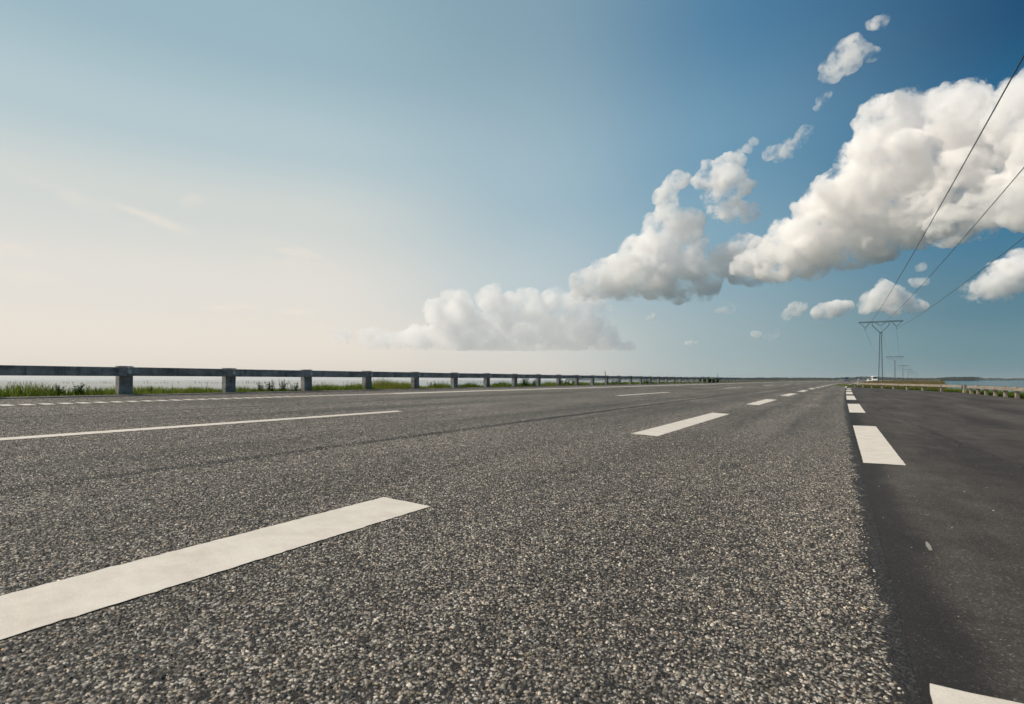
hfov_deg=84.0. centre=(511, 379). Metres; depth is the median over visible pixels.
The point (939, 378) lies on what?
woods
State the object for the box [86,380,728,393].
tall grass
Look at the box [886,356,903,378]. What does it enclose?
power pylon
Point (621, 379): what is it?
woods
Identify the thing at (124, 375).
guard rail
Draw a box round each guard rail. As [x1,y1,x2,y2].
[0,365,709,394]
[711,377,828,382]
[853,383,965,392]
[968,385,1023,397]
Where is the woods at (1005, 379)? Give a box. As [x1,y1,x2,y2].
[976,378,1023,380]
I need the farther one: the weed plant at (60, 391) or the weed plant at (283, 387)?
the weed plant at (283, 387)
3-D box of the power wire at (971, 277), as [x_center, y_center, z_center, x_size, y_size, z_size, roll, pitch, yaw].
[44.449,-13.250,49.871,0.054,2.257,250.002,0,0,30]
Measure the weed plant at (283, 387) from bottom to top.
0.471 m
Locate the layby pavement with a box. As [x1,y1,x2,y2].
[846,386,1023,703]
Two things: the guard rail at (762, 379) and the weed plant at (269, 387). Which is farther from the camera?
the guard rail at (762, 379)
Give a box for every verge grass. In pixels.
[0,378,831,396]
[832,384,1023,398]
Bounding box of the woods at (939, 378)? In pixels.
[651,376,981,380]
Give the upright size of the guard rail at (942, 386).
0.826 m
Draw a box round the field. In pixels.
[858,380,947,388]
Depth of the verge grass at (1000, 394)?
48.20 m
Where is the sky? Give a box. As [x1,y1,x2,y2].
[0,0,1023,379]
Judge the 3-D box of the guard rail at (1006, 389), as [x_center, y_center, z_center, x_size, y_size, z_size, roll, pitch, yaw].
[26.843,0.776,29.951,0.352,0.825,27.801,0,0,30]
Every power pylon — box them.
[859,320,902,381]
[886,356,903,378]
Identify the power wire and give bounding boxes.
[867,55,1023,326]
[883,167,1023,323]
[898,237,1023,327]
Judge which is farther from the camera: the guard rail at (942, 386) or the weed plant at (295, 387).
the guard rail at (942, 386)
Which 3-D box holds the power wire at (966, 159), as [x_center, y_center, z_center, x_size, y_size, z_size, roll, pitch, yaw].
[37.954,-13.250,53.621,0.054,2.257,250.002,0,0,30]
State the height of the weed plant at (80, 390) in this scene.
0.362 m
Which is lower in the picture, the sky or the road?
the road
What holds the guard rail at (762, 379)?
on the embankment
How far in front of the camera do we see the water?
357.58 m
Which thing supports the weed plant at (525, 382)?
on the embankment
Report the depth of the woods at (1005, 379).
2011.93 m
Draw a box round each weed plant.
[51,383,64,395]
[71,382,89,394]
[257,382,264,391]
[265,379,274,391]
[279,379,288,389]
[289,383,298,390]
[521,378,528,385]
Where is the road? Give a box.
[0,380,1022,703]
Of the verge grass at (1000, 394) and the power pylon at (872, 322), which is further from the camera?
the power pylon at (872, 322)
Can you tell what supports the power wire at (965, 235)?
attached to the power pylon at (872, 322)
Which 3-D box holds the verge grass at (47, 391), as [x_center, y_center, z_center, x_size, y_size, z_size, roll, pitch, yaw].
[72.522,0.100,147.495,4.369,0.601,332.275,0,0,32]
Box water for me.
[0,380,1023,392]
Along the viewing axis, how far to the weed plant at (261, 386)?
15.84 m
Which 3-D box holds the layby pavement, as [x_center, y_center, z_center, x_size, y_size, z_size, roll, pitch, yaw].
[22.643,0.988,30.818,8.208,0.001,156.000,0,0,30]
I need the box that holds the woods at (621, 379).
[566,379,722,380]

